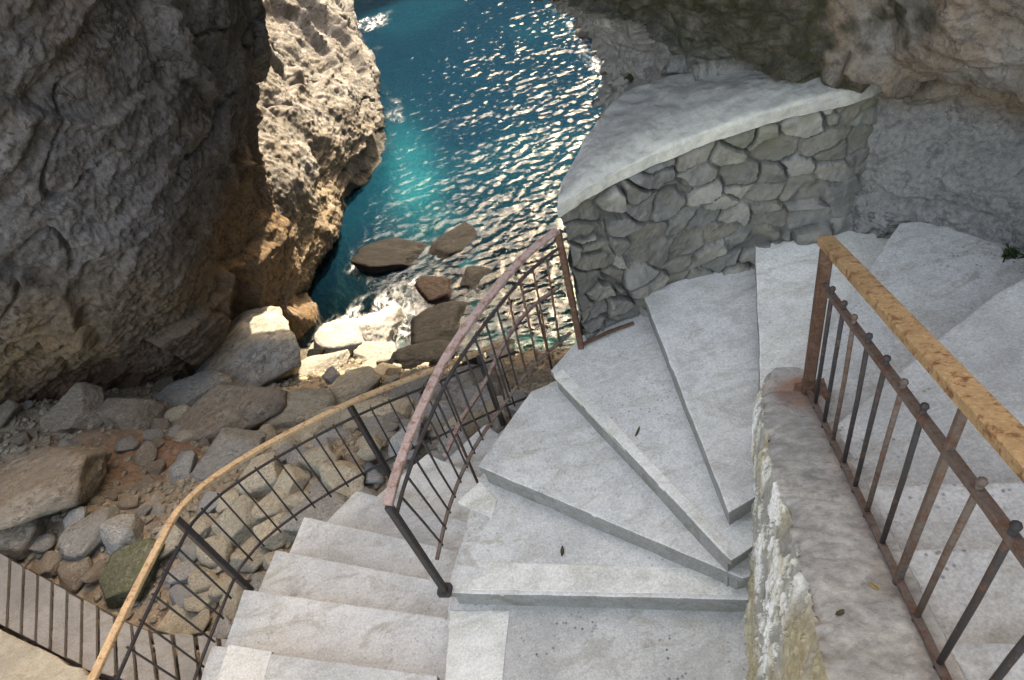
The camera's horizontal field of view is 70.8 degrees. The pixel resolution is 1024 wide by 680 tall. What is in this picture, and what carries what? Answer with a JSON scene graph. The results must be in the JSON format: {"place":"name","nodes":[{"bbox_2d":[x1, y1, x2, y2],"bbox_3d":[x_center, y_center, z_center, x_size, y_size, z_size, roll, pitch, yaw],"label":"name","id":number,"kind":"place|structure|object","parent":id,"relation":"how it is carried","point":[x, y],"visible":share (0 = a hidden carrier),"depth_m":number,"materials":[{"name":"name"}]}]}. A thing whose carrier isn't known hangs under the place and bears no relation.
{"place":"outdoors","nodes":[
{"label":"outdoors","id":0,"kind":"place"},
{"bbox_2d":[0,0,323,404],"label":"cliff","id":1,"kind":"structure","parent":0,"point":[147,232],"depth_m":10.24,"materials":[{"name":"stone"}]},
{"bbox_2d":[0,162,578,679],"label":"terrain","id":2,"kind":"structure","parent":0,"point":[498,212],"depth_m":16.81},
{"bbox_2d":[0,399,21,428],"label":"stone","id":3,"kind":"object","parent":2,"relation":"on","point":[10,409],"visible":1,"depth_m":11.14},
{"bbox_2d":[11,431,31,445],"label":"stone","id":4,"kind":"object","parent":2,"relation":"on","point":[22,438],"visible":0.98,"depth_m":10.57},
{"bbox_2d":[0,514,53,561],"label":"boulder","id":5,"kind":"object","parent":2,"relation":"on","point":[16,542],"visible":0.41,"depth_m":8.47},
{"bbox_2d":[28,533,56,552],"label":"stone","id":6,"kind":"object","parent":2,"relation":"on","point":[44,543],"visible":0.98,"depth_m":8.51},
{"bbox_2d":[35,551,63,577],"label":"stone","id":7,"kind":"object","parent":2,"relation":"on","point":[48,565],"visible":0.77,"depth_m":8.28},
{"bbox_2d":[0,627,100,679],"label":"concrete ledge","id":8,"kind":"object","parent":2,"relation":"on","point":[20,659],"visible":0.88,"depth_m":7.07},
{"bbox_2d":[0,445,111,529],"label":"boulder","id":9,"kind":"object","parent":2,"relation":"on","point":[43,482],"visible":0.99,"depth_m":8.75,"materials":[{"name":"stone"}]},
{"bbox_2d":[40,382,104,432],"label":"boulder","id":10,"kind":"object","parent":2,"relation":"on","point":[73,409],"visible":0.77,"depth_m":11.17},
{"bbox_2d":[57,556,92,592],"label":"stone","id":11,"kind":"object","parent":2,"relation":"on","point":[71,574],"visible":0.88,"depth_m":8.11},
{"bbox_2d":[63,506,86,529],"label":"stone","id":12,"kind":"object","parent":2,"relation":"on","point":[74,515],"visible":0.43,"depth_m":8.66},
{"bbox_2d":[58,507,119,560],"bbox_3d":[-4.976,2.256,8.531,0.546,0.286,0.794,14,42,27],"label":"boulder","id":13,"kind":"object","parent":2,"relation":"on","point":[80,540],"visible":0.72,"depth_m":8.35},
{"bbox_2d":[81,559,107,584],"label":"stone","id":14,"kind":"object","parent":2,"relation":"on","point":[92,575],"visible":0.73,"depth_m":8.07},
{"bbox_2d":[0,553,226,679],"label":"plank walkway","id":15,"kind":"structure","parent":2,"relation":"on","point":[59,643],"depth_m":7.29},
{"bbox_2d":[99,514,143,555],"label":"boulder","id":16,"kind":"object","parent":2,"relation":"on","point":[118,531],"visible":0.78,"depth_m":8.29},
{"bbox_2d":[114,435,138,451],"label":"stone","id":17,"kind":"object","parent":2,"relation":"on","point":[128,443],"visible":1,"depth_m":10.52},
{"bbox_2d":[116,496,140,509],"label":"stone","id":18,"kind":"object","parent":2,"relation":"on","point":[125,503],"visible":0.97,"depth_m":8.96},
{"bbox_2d":[96,397,166,429],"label":"boulder","id":19,"kind":"object","parent":2,"relation":"on","point":[137,413],"visible":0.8,"depth_m":11.30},
{"bbox_2d":[99,538,164,608],"bbox_3d":[-4.216,2.595,7.983,0.796,0.288,0.671,-15,45,1],"label":"boulder","id":20,"kind":"object","parent":2,"relation":"on","point":[121,571],"visible":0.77,"depth_m":7.89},
{"bbox_2d":[132,474,156,491],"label":"stone","id":21,"kind":"object","parent":2,"relation":"on","point":[147,480],"visible":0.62,"depth_m":9.53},
{"bbox_2d":[132,440,157,467],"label":"stone","id":22,"kind":"object","parent":2,"relation":"on","point":[145,453],"visible":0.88,"depth_m":10.24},
{"bbox_2d":[143,428,164,440],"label":"stone","id":23,"kind":"object","parent":2,"relation":"on","point":[149,435],"visible":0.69,"depth_m":10.80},
{"bbox_2d":[146,458,165,474],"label":"stone","id":24,"kind":"object","parent":2,"relation":"on","point":[157,467],"visible":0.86,"depth_m":9.99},
{"bbox_2d":[150,417,170,429],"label":"stone","id":25,"kind":"object","parent":2,"relation":"on","point":[162,423],"visible":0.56,"depth_m":11.35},
{"bbox_2d":[152,377,173,391],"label":"stone","id":26,"kind":"object","parent":2,"relation":"on","point":[159,385],"visible":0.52,"depth_m":12.82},
{"bbox_2d":[154,508,191,559],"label":"stone","id":27,"kind":"object","parent":2,"relation":"on","point":[174,537],"visible":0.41,"depth_m":8.13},
{"bbox_2d":[156,604,190,634],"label":"stone","id":28,"kind":"object","parent":2,"relation":"on","point":[172,623],"visible":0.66,"depth_m":7.44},
{"bbox_2d":[164,404,189,426],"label":"stone","id":29,"kind":"object","parent":2,"relation":"on","point":[173,415],"visible":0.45,"depth_m":11.64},
{"bbox_2d":[165,559,194,584],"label":"stone","id":30,"kind":"object","parent":2,"relation":"on","point":[181,571],"visible":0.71,"depth_m":7.83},
{"bbox_2d":[167,450,197,482],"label":"stone","id":31,"kind":"object","parent":2,"relation":"on","point":[182,466],"visible":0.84,"depth_m":9.43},
{"bbox_2d":[169,584,197,611],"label":"stone","id":32,"kind":"object","parent":2,"relation":"on","point":[178,594],"visible":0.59,"depth_m":7.66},
{"bbox_2d":[175,429,194,441],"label":"stone","id":33,"kind":"object","parent":2,"relation":"on","point":[185,435],"visible":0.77,"depth_m":10.80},
{"bbox_2d":[178,540,197,561],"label":"stone","id":34,"kind":"object","parent":2,"relation":"on","point":[188,548],"visible":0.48,"depth_m":8.05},
{"bbox_2d":[152,370,231,406],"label":"boulder","id":35,"kind":"object","parent":2,"relation":"on","point":[190,391],"visible":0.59,"depth_m":12.43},
{"bbox_2d":[181,608,210,636],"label":"stone","id":36,"kind":"object","parent":2,"relation":"on","point":[201,620],"visible":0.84,"depth_m":7.39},
{"bbox_2d":[183,591,218,612],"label":"stone","id":37,"kind":"object","parent":2,"relation":"on","point":[193,604],"visible":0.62,"depth_m":7.52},
{"bbox_2d":[187,565,217,593],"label":"stone","id":38,"kind":"object","parent":2,"relation":"on","point":[199,581],"visible":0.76,"depth_m":7.72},
{"bbox_2d":[188,513,216,539],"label":"stone","id":39,"kind":"object","parent":2,"relation":"on","point":[201,526],"visible":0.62,"depth_m":8.21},
{"bbox_2d":[196,491,218,513],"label":"stone","id":40,"kind":"object","parent":2,"relation":"on","point":[208,497],"visible":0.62,"depth_m":8.45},
{"bbox_2d":[196,534,233,568],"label":"stone","id":41,"kind":"object","parent":2,"relation":"on","point":[222,546],"visible":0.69,"depth_m":7.92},
{"bbox_2d":[207,576,231,601],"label":"stone","id":42,"kind":"object","parent":2,"relation":"on","point":[215,593],"visible":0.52,"depth_m":7.56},
{"bbox_2d":[212,615,231,638],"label":"stone","id":43,"kind":"object","parent":2,"relation":"on","point":[222,629],"visible":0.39,"depth_m":7.18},
{"bbox_2d":[190,427,265,481],"bbox_3d":[-3.797,1.512,9.604,0.995,0.350,0.966,-16,45,0],"label":"boulder","id":44,"kind":"object","parent":2,"relation":"on","point":[227,446],"visible":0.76,"depth_m":9.45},
{"bbox_2d":[216,489,239,512],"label":"stone","id":45,"kind":"object","parent":2,"relation":"on","point":[229,497],"visible":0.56,"depth_m":8.38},
{"bbox_2d":[173,384,287,442],"bbox_3d":[-4.400,1.199,11.345,1.905,0.722,1.116,-31,51,-7],"label":"boulder","id":46,"kind":"object","parent":2,"relation":"on","point":[210,414],"visible":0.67,"depth_m":11.04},
{"bbox_2d":[219,582,243,622],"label":"stone","id":47,"kind":"object","parent":2,"relation":"on","point":[231,606],"visible":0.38,"depth_m":7.43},
{"bbox_2d":[211,494,265,545],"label":"stone","id":48,"kind":"object","parent":2,"relation":"on","point":[229,522],"visible":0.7,"depth_m":8.09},
{"bbox_2d":[194,306,301,386],"bbox_3d":[-5.171,0.543,13.540,2.681,0.948,1.947,-43,57,-9],"label":"boulder","id":49,"kind":"object","parent":2,"relation":"on","point":[260,347],"visible":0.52,"depth_m":13.16,"materials":[{"name":"stone"}]},
{"bbox_2d":[230,536,271,572],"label":"stone","id":50,"kind":"object","parent":2,"relation":"on","point":[238,557],"visible":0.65,"depth_m":7.76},
{"bbox_2d":[251,570,266,591],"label":"stone","id":51,"kind":"object","parent":2,"relation":"on","point":[257,580],"visible":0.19,"depth_m":7.54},
{"bbox_2d":[236,452,282,499],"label":"stone","id":52,"kind":"object","parent":2,"relation":"on","point":[254,485],"visible":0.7,"depth_m":8.44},
{"bbox_2d":[258,424,277,441],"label":"stone","id":53,"kind":"object","parent":2,"relation":"on","point":[270,430],"visible":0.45,"depth_m":10.30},
{"bbox_2d":[251,486,288,519],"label":"stone","id":54,"kind":"object","parent":2,"relation":"on","point":[270,505],"visible":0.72,"depth_m":8.16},
{"bbox_2d":[253,511,294,550],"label":"stone","id":55,"kind":"object","parent":2,"relation":"on","point":[277,540],"visible":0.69,"depth_m":7.88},
{"bbox_2d":[262,549,288,569],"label":"stone","id":56,"kind":"object","parent":2,"relation":"on","point":[267,558],"visible":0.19,"depth_m":7.70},
{"bbox_2d":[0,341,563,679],"bbox_3d":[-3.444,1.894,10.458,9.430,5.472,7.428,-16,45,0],"label":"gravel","id":57,"kind":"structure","parent":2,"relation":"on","point":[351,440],"depth_m":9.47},
{"bbox_2d":[271,436,296,451],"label":"stone","id":58,"kind":"object","parent":2,"relation":"on","point":[290,440],"visible":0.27,"depth_m":9.40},
{"bbox_2d":[276,444,294,463],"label":"stone","id":59,"kind":"object","parent":2,"relation":"on","point":[282,448],"visible":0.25,"depth_m":8.98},
{"bbox_2d":[273,464,311,495],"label":"stone","id":60,"kind":"object","parent":2,"relation":"on","point":[301,477],"visible":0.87,"depth_m":8.39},
{"bbox_2d":[281,490,309,510],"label":"stone","id":61,"kind":"object","parent":2,"relation":"on","point":[292,501],"visible":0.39,"depth_m":8.19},
{"bbox_2d":[257,387,335,429],"bbox_3d":[-3.412,1.158,11.435,1.398,0.665,1.238,1,59,11],"label":"boulder","id":62,"kind":"object","parent":2,"relation":"on","point":[304,404],"visible":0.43,"depth_m":11.12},
{"bbox_2d":[286,447,309,465],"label":"stone","id":63,"kind":"object","parent":2,"relation":"on","point":[291,459],"visible":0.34,"depth_m":8.80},
{"bbox_2d":[291,421,325,440],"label":"stone","id":64,"kind":"object","parent":2,"relation":"on","point":[316,427],"visible":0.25,"depth_m":9.78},
{"bbox_2d":[301,430,315,448],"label":"stone","id":65,"kind":"object","parent":2,"relation":"on","point":[306,436],"visible":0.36,"depth_m":9.12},
{"bbox_2d":[279,490,348,535],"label":"boulder","id":66,"kind":"object","parent":2,"relation":"on","point":[326,508],"visible":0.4,"depth_m":7.92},
{"bbox_2d":[296,444,338,475],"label":"stone","id":67,"kind":"object","parent":2,"relation":"on","point":[315,457],"visible":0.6,"depth_m":8.47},
{"bbox_2d":[293,349,350,375],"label":"boulder","id":68,"kind":"object","parent":2,"relation":"on","point":[315,363],"visible":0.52,"depth_m":13.87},
{"bbox_2d":[315,406,345,427],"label":"stone","id":69,"kind":"object","parent":2,"relation":"on","point":[330,420],"visible":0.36,"depth_m":9.88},
{"bbox_2d":[323,366,339,383],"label":"stone","id":70,"kind":"object","parent":2,"relation":"on","point":[331,374],"visible":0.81,"depth_m":12.96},
{"bbox_2d":[315,427,352,439],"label":"stone","id":71,"kind":"object","parent":2,"relation":"on","point":[344,432],"visible":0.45,"depth_m":9.15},
{"bbox_2d":[314,318,364,356],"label":"boulder","id":72,"kind":"object","parent":2,"relation":"on","point":[336,335],"visible":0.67,"depth_m":14.93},
{"bbox_2d":[319,460,365,497],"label":"stone","id":73,"kind":"object","parent":2,"relation":"on","point":[331,478],"visible":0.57,"depth_m":8.19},
{"bbox_2d":[201,425,502,679],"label":"stairs","id":74,"kind":"structure","parent":2,"relation":"on","point":[348,589],"depth_m":4.43,"materials":[{"name":"concrete"}]},
{"bbox_2d":[87,338,527,679],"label":"iron railing","id":75,"kind":"object","parent":74,"relation":"attached to","point":[195,537],"visible":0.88,"depth_m":4.46,"materials":[{"name":"metal"}]},
{"bbox_2d":[443,286,558,483],"bbox_3d":[-0.012,0.465,5.776,0.204,1.262,1.985,10,50,24],"label":"iron handrail","id":76,"kind":"object","parent":74,"relation":"attached to","point":[490,371],"visible":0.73,"depth_m":5.57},
{"bbox_2d":[330,366,381,405],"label":"boulder","id":77,"kind":"object","parent":2,"relation":"on","point":[353,383],"visible":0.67,"depth_m":11.73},
{"bbox_2d":[357,434,382,459],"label":"stone","id":78,"kind":"object","parent":2,"relation":"on","point":[364,452],"visible":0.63,"depth_m":8.22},
{"bbox_2d":[363,462,384,484],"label":"stone","id":79,"kind":"object","parent":2,"relation":"on","point":[376,475],"visible":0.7,"depth_m":8.23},
{"bbox_2d":[353,341,396,364],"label":"boulder","id":80,"kind":"object","parent":2,"relation":"on","point":[380,352],"visible":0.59,"depth_m":14.58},
{"bbox_2d":[340,397,415,424],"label":"boulder","id":81,"kind":"object","parent":2,"relation":"on","point":[403,406],"visible":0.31,"depth_m":9.80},
{"bbox_2d":[364,414,398,434],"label":"stone","id":82,"kind":"object","parent":2,"relation":"on","point":[373,426],"visible":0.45,"depth_m":9.08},
{"bbox_2d":[374,362,403,375],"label":"stone","id":83,"kind":"object","parent":2,"relation":"on","point":[381,368],"visible":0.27,"depth_m":13.27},
{"bbox_2d":[388,416,426,459],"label":"stone","id":84,"kind":"object","parent":2,"relation":"on","point":[396,439],"visible":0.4,"depth_m":8.21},
{"bbox_2d":[385,369,431,396],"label":"boulder","id":85,"kind":"object","parent":2,"relation":"on","point":[410,386],"visible":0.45,"depth_m":11.44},
{"bbox_2d":[405,232,427,242],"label":"stone","id":86,"kind":"object","parent":2,"relation":"on","point":[420,237],"visible":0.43,"depth_m":21.21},
{"bbox_2d":[388,339,454,369],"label":"boulder","id":87,"kind":"object","parent":2,"relation":"on","point":[410,357],"visible":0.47,"depth_m":14.22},
{"bbox_2d":[414,217,437,235],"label":"stone","id":88,"kind":"object","parent":2,"relation":"on","point":[427,226],"visible":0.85,"depth_m":22.01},
{"bbox_2d":[425,420,445,438],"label":"stone","id":89,"kind":"object","parent":2,"relation":"on","point":[431,432],"visible":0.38,"depth_m":8.36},
{"bbox_2d":[404,301,483,352],"bbox_3d":[-1.479,-0.126,15.014,1.721,0.575,1.433,-27,46,-11],"label":"boulder","id":90,"kind":"object","parent":2,"relation":"on","point":[444,320],"visible":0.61,"depth_m":14.92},
{"bbox_2d":[427,400,464,427],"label":"stone","id":91,"kind":"object","parent":2,"relation":"on","point":[446,409],"visible":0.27,"depth_m":8.85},
{"bbox_2d":[437,425,466,460],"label":"stone","id":92,"kind":"object","parent":2,"relation":"on","point":[454,448],"visible":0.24,"depth_m":7.93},
{"bbox_2d":[443,414,474,438],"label":"stone","id":93,"kind":"object","parent":2,"relation":"on","point":[469,430],"visible":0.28,"depth_m":8.26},
{"bbox_2d":[434,364,501,399],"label":"boulder","id":94,"kind":"object","parent":2,"relation":"on","point":[465,378],"visible":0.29,"depth_m":10.70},
{"bbox_2d":[455,382,500,412],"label":"stone","id":95,"kind":"object","parent":2,"relation":"on","point":[470,391],"visible":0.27,"depth_m":9.29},
{"bbox_2d":[477,413,506,433],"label":"stone","id":96,"kind":"object","parent":2,"relation":"on","point":[497,427],"visible":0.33,"depth_m":8.24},
{"bbox_2d":[480,259,507,283],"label":"stone","id":97,"kind":"object","parent":2,"relation":"on","point":[498,267],"visible":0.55,"depth_m":19.39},
{"bbox_2d":[481,394,507,414],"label":"stone","id":98,"kind":"object","parent":2,"relation":"on","point":[489,405],"visible":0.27,"depth_m":8.90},
{"bbox_2d":[484,356,510,378],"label":"stone","id":99,"kind":"object","parent":2,"relation":"on","point":[504,364],"visible":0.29,"depth_m":11.99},
{"bbox_2d":[486,337,515,356],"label":"stone","id":100,"kind":"object","parent":2,"relation":"on","point":[504,352],"visible":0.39,"depth_m":13.06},
{"bbox_2d":[503,391,528,413],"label":"stone","id":101,"kind":"object","parent":2,"relation":"on","point":[517,396],"visible":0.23,"depth_m":8.32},
{"bbox_2d":[503,289,530,309],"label":"stone","id":102,"kind":"object","parent":2,"relation":"on","point":[516,299],"visible":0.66,"depth_m":18.36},
{"bbox_2d":[513,256,535,287],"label":"stone","id":103,"kind":"object","parent":2,"relation":"on","point":[526,266],"visible":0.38,"depth_m":19.12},
{"bbox_2d":[517,311,549,331],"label":"stone","id":104,"kind":"object","parent":2,"relation":"on","point":[534,321],"visible":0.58,"depth_m":17.12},
{"bbox_2d":[517,229,556,257],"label":"stone","id":105,"kind":"object","parent":2,"relation":"on","point":[525,242],"visible":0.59,"depth_m":19.81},
{"bbox_2d":[520,268,555,297],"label":"stone","id":106,"kind":"object","parent":2,"relation":"on","point":[542,280],"visible":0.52,"depth_m":18.71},
{"bbox_2d":[445,231,888,679],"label":"winder stairs","id":107,"kind":"structure","parent":2,"relation":"on","point":[649,527],"depth_m":3.84,"materials":[{"name":"concrete"}]},
{"bbox_2d":[383,227,633,597],"bbox_3d":[-0.021,0.266,3.910,0.355,1.269,1.948,24,57,33],"label":"iron railing","id":108,"kind":"object","parent":107,"relation":"attached to","point":[444,589],"visible":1,"depth_m":3.72,"materials":[{"name":"metal"}]},
{"bbox_2d":[744,367,965,679],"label":"wall","id":109,"kind":"structure","parent":107,"relation":"on","point":[816,561],"depth_m":2.36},
{"bbox_2d":[793,235,1023,679],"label":"iron railing","id":110,"kind":"object","parent":109,"relation":"on","point":[991,418],"visible":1,"depth_m":1.83,"materials":[{"name":"metal"}]},
{"bbox_2d":[557,70,880,339],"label":"stone wall","id":111,"kind":"structure","parent":2,"relation":"on","point":[668,179],"depth_m":3.94,"materials":[{"name":"stone"}]},
{"bbox_2d":[256,0,419,323],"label":"headland","id":112,"kind":"structure","parent":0,"point":[322,134],"depth_m":18.58,"materials":[{"name":"stone"}]},
{"bbox_2d":[339,0,604,333],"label":"sea","id":113,"kind":"structure","parent":0,"point":[474,94],"depth_m":21.54,"materials":[{"name":"liquid"}]},
{"bbox_2d":[356,306,409,342],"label":"boulder","id":114,"kind":"object","parent":113,"relation":"in","point":[388,324],"visible":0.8,"depth_m":15.04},
{"bbox_2d":[351,237,460,283],"bbox_3d":[-2.455,-1.881,17.076,2.585,0.720,1.184,-6,45,4],"label":"boulder","id":115,"kind":"object","parent":113,"relation":"in","point":[393,260],"visible":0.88,"depth_m":16.74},
{"bbox_2d":[412,275,465,314],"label":"boulder","id":116,"kind":"object","parent":113,"relation":"in","point":[428,291],"visible":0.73,"depth_m":15.73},
{"bbox_2d":[424,221,480,269],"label":"boulder","id":117,"kind":"object","parent":113,"relation":"in","point":[455,244],"visible":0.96,"depth_m":16.73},
{"bbox_2d":[453,265,492,298],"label":"boulder","id":118,"kind":"object","parent":113,"relation":"in","point":[471,281],"visible":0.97,"depth_m":15.76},
{"bbox_2d":[534,0,1023,252],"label":"cliff","id":119,"kind":"structure","parent":0,"point":[945,141],"depth_m":3.57,"materials":[{"name":"grey stone"}]},
{"bbox_2d":[816,222,1023,679],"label":"stairs","id":120,"kind":"structure","parent":119,"relation":"on","point":[959,296],"depth_m":2.92,"materials":[{"name":"concrete"}]},
{"bbox_2d":[1001,243,1023,262],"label":"plant","id":121,"kind":"object","parent":119,"relation":"on","point":[1010,253],"visible":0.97,"depth_m":3.57,"materials":[{"name":"green plant"}]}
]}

